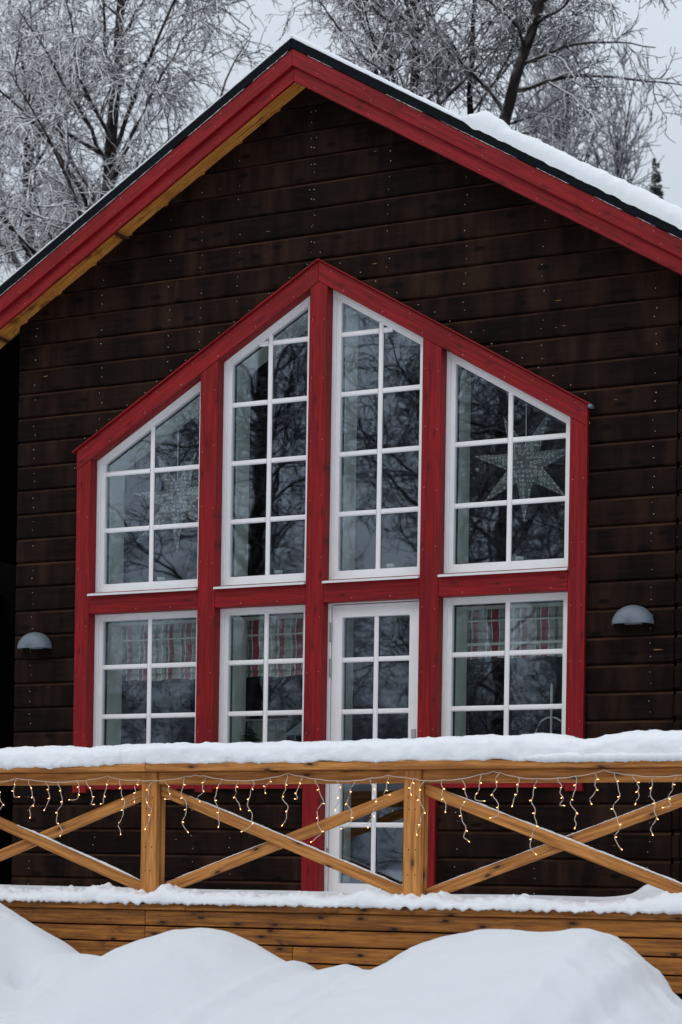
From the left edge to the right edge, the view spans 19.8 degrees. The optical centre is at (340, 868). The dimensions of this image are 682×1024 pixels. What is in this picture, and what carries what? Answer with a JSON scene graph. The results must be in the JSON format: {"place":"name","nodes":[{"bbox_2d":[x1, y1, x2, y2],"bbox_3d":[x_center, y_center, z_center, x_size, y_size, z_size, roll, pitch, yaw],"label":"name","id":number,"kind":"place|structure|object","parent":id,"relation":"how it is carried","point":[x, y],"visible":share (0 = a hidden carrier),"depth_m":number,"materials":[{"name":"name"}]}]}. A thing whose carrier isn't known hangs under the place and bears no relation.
{"place":"outdoors","nodes":[
{"label":"outdoors","id":0,"kind":"place"},
{"bbox_2d":[0,39,681,896],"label":"wooden house","id":1,"kind":"structure","parent":0,"point":[338,321],"depth_m":14.29,"materials":[{"name":"brown wood"}]},
{"bbox_2d":[17,632,51,649],"bbox_3d":[-2.384,-1.767,15.132,0.286,0.132,0.129,1,0,25],"label":"wall lamp","id":2,"kind":"object","parent":1,"relation":"attached to","point":[35,640],"visible":1,"depth_m":15.08,"materials":[{"name":"metal"}]},
{"bbox_2d":[87,381,200,595],"bbox_3d":[-1.409,-2.891,14.907,0.960,1.639,0.417,1,0,25],"label":"window","id":3,"kind":"structure","parent":1,"relation":"in","point":[110,529],"depth_m":14.99,"materials":[{"name":"white paint"}]},
{"bbox_2d":[93,610,196,746],"bbox_3d":[-1.406,-1.350,14.962,0.960,1.221,0.295,1,0,25],"label":"window","id":4,"kind":"structure","parent":1,"relation":"in","point":[107,716],"depth_m":15.02,"materials":[{"name":"white paint"}]},
{"bbox_2d":[122,623,195,680],"bbox_3d":[-1.327,-1.728,15.123,1.170,0.545,0.039,1,0,25],"label":"roman blind","id":5,"kind":"object","parent":1,"relation":"attached to","point":[173,643],"visible":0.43,"depth_m":15.16,"materials":[{"name":"fabric"}]},
{"bbox_2d":[134,423,198,549],"bbox_3d":[-1.252,-3.094,14.971,0.780,1.350,0.170,1,0,25],"label":"paper star","id":6,"kind":"object","parent":1,"relation":"hanging from","point":[174,499],"visible":0.87,"depth_m":14.93,"materials":[{"name":"grey paper"}]},
{"bbox_2d":[240,726,260,741],"bbox_3d":[-0.689,-0.905,14.758,0.327,0.340,0.285,1,0,-39],"label":"little fir","id":7,"kind":"object","parent":1,"relation":"on","point":[249,730],"visible":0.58,"depth_m":14.75,"materials":[{"name":"plant"}]},
{"bbox_2d":[213,296,309,588],"bbox_3d":[-0.504,-3.144,14.480,0.758,2.172,0.417,1,0,25],"label":"window","id":8,"kind":"structure","parent":1,"relation":"in","point":[238,369],"depth_m":14.55,"materials":[{"name":"white paint"}]},
{"bbox_2d":[218,605,304,742],"bbox_3d":[-0.505,-1.336,14.535,0.758,1.221,0.295,1,0,25],"label":"window","id":9,"kind":"structure","parent":1,"relation":"in","point":[233,622],"depth_m":14.56,"materials":[{"name":"white paint"}]},
{"bbox_2d":[245,718,291,742],"bbox_3d":[-0.623,-0.519,16.037,0.470,1.419,0.060,1,0,25],"label":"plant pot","id":10,"kind":"object","parent":1,"relation":"hanging from","point":[276,730],"visible":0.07,"depth_m":16.03,"materials":[{"name":"grey ceramic"}]},
{"bbox_2d":[246,618,303,676],"bbox_3d":[-0.464,-1.715,14.714,0.880,0.545,0.039,1,0,25],"label":"roman blind","id":11,"kind":"object","parent":1,"relation":"attached to","point":[285,638],"visible":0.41,"depth_m":14.72,"materials":[{"name":"fabric"}]},
{"bbox_2d":[274,570,282,573],"bbox_3d":[-0.465,-2.190,14.536,0.064,0.045,0.062,1,0,25],"label":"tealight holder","id":12,"kind":"object","parent":1,"relation":"on","point":[278,571],"visible":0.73,"depth_m":14.51,"materials":[{"name":"glass"}]},
{"bbox_2d":[284,722,301,740],"bbox_3d":[-0.286,-0.918,14.519,0.220,0.362,0.180,1,0,25],"label":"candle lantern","id":13,"kind":"object","parent":1,"relation":"on","point":[296,730],"visible":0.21,"depth_m":14.48,"materials":[{"name":"metal"}]},
{"bbox_2d":[0,34,681,295],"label":"roof snow","id":14,"kind":"structure","parent":1,"relation":"on","point":[498,129],"depth_m":13.11,"materials":[{"name":"white snow"}]},
{"bbox_2d":[324,599,418,891],"bbox_3d":[0.283,-0.838,14.128,0.761,2.193,0.349,1,0,25],"label":"glass door","id":15,"kind":"structure","parent":1,"relation":"in","point":[341,616],"depth_m":14.15,"materials":[{"name":"white paint"}]},
{"bbox_2d":[322,290,422,582],"bbox_3d":[0.303,-3.132,14.097,0.761,2.172,0.417,1,0,25],"label":"window","id":16,"kind":"structure","parent":1,"relation":"in","point":[345,333],"depth_m":14.17,"materials":[{"name":"white paint"}]},
{"bbox_2d":[438,351,569,576],"bbox_3d":[1.200,-2.851,13.670,0.958,1.638,0.417,1,0,25],"label":"window","id":17,"kind":"structure","parent":1,"relation":"in","point":[459,371],"depth_m":13.78,"materials":[{"name":"white paint"}]},
{"bbox_2d":[441,592,567,736],"bbox_3d":[1.203,-1.310,13.725,0.958,1.221,0.295,1,0,25],"label":"window","id":18,"kind":"structure","parent":1,"relation":"in","point":[455,654],"depth_m":13.77,"materials":[{"name":"white paint"}]},
{"bbox_2d":[467,606,562,658],"bbox_3d":[1.285,-1.728,13.885,1.170,0.465,0.039,1,0,25],"label":"roman blind","id":19,"kind":"object","parent":1,"relation":"attached to","point":[534,628],"visible":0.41,"depth_m":13.90,"materials":[{"name":"fabric"}]},
{"bbox_2d":[515,556,523,559],"bbox_3d":[1.250,-2.164,13.722,0.064,0.045,0.062,1,0,25],"label":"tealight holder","id":20,"kind":"object","parent":1,"relation":"on","point":[519,557],"visible":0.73,"depth_m":13.70,"materials":[{"name":"glass"}]},
{"bbox_2d":[474,404,565,519],"bbox_3d":[1.297,-3.086,13.762,0.780,1.290,0.170,1,0,25],"label":"paper star","id":21,"kind":"object","parent":1,"relation":"hanging from","point":[531,460],"visible":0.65,"depth_m":13.71,"materials":[{"name":"grey paper"}]},
{"bbox_2d":[535,716,561,732],"bbox_3d":[1.493,-0.865,14.007,0.263,0.456,0.050,1,0,25],"label":"kitchen tap","id":22,"kind":"object","parent":1,"relation":"attached to","point":[546,718],"visible":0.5,"depth_m":14.01,"materials":[{"name":"metal"}]},
{"bbox_2d":[550,683,552,732],"bbox_3d":[1.484,-1.005,13.825,0.060,0.615,0.060,1,0,25],"label":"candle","id":23,"kind":"object","parent":1,"relation":"in","point":[551,695],"visible":0.46,"depth_m":13.82,"materials":[{"name":"wax"}]},
{"bbox_2d":[611,605,653,625],"bbox_3d":[1.939,-1.702,13.082,0.286,0.132,0.129,1,0,25],"label":"wall lamp","id":24,"kind":"object","parent":1,"relation":"attached to","point":[631,614],"visible":1,"depth_m":13.03,"materials":[{"name":"metal"}]},
{"bbox_2d":[0,903,681,1023],"bbox_3d":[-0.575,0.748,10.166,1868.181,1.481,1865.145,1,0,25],"label":"snow ground","id":25,"kind":"structure","parent":0,"point":[480,976],"depth_m":10.01,"materials":[{"name":"white snow"}]},
{"bbox_2d":[0,0,170,281],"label":"birch tree","id":26,"kind":"object","parent":25,"relation":"on","point":[26,148],"visible":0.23,"depth_m":30.89,"materials":[{"name":"grey plant"}]},
{"bbox_2d":[0,0,280,279],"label":"birch tree","id":27,"kind":"object","parent":25,"relation":"on","point":[75,191],"visible":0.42,"depth_m":27.90,"materials":[{"name":"grey plant"}]},
{"bbox_2d":[0,900,681,999],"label":"wooden deck","id":28,"kind":"structure","parent":25,"relation":"on","point":[317,938],"depth_m":11.67,"materials":[{"name":"brown wood"}]},
{"bbox_2d":[0,760,681,896],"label":"deck railing","id":29,"kind":"object","parent":28,"relation":"on","point":[415,852],"visible":0.82,"depth_m":11.80,"materials":[{"name":"brown wood"}]},
{"bbox_2d":[0,776,151,835],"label":"string lights","id":30,"kind":"object","parent":29,"relation":"hanging from","point":[79,795],"visible":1,"depth_m":12.59,"materials":[{"name":"white"}]},
{"bbox_2d":[17,825,139,879],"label":"railing cross brace","id":31,"kind":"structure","parent":29,"relation":"on","point":[82,853],"depth_m":12.67,"materials":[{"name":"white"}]},
{"bbox_2d":[170,842,265,880],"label":"railing cross brace","id":32,"kind":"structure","parent":29,"relation":"on","point":[220,860],"depth_m":12.25,"materials":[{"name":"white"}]},
{"bbox_2d":[151,773,415,842],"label":"string lights","id":33,"kind":"object","parent":29,"relation":"hanging from","point":[283,793],"visible":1,"depth_m":11.95,"materials":[{"name":"white"}]},
{"bbox_2d":[190,796,400,884],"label":"railing cross brace","id":34,"kind":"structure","parent":29,"relation":"attached to","point":[299,841],"depth_m":11.99,"materials":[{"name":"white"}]},
{"bbox_2d":[0,729,681,769],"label":"handrail snow","id":35,"kind":"structure","parent":29,"relation":"on","point":[487,747],"depth_m":11.71,"materials":[{"name":"white snow"}]},
{"bbox_2d":[416,769,681,854],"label":"string lights","id":36,"kind":"object","parent":29,"relation":"hanging from","point":[560,794],"visible":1,"depth_m":11.21,"materials":[{"name":"white"}]},
{"bbox_2d":[432,793,680,886],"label":"railing cross brace","id":37,"kind":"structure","parent":29,"relation":"attached to","point":[567,835],"depth_m":11.26,"materials":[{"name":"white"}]},
{"bbox_2d":[454,794,681,883],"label":"railing cross brace","id":38,"kind":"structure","parent":29,"relation":"attached to","point":[578,842],"depth_m":11.23,"materials":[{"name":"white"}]},
{"bbox_2d":[523,752,681,762],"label":"snow ridge","id":39,"kind":"structure","parent":29,"relation":"on","point":[593,757],"depth_m":11.01,"materials":[{"name":"white snow"}]},
{"bbox_2d":[0,882,681,915],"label":"deck snow","id":40,"kind":"structure","parent":28,"relation":"on","point":[648,899],"depth_m":11.75,"materials":[{"name":"white snow"}]},
{"bbox_2d":[264,0,681,157],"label":"birch tree","id":41,"kind":"object","parent":25,"relation":"on","point":[440,63],"visible":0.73,"depth_m":26.54,"materials":[{"name":"grey plant"}]},
{"bbox_2d":[512,65,587,147],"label":"poplar tree","id":42,"kind":"object","parent":25,"relation":"on","point":[532,104],"visible":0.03,"depth_m":40.60,"materials":[{"name":"grey plant"}]},
{"bbox_2d":[504,0,615,168],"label":"poplar tree","id":43,"kind":"object","parent":25,"relation":"on","point":[574,153],"visible":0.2,"depth_m":39.43,"materials":[{"name":"grey plant"}]},
{"bbox_2d":[576,15,680,193],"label":"poplar tree","id":44,"kind":"object","parent":25,"relation":"on","point":[621,162],"visible":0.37,"depth_m":39.47,"materials":[{"name":"grey plant"}]},
{"bbox_2d":[649,157,663,198],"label":"spruce tree","id":45,"kind":"object","parent":25,"relation":"on","point":[659,192],"visible":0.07,"depth_m":49.07,"materials":[{"name":"green plant"}]},
{"bbox_2d":[0,0,681,283],"label":"sky","id":46,"kind":"structure","parent":0,"point":[662,34],"materials":[{"name":"white"}]}
]}

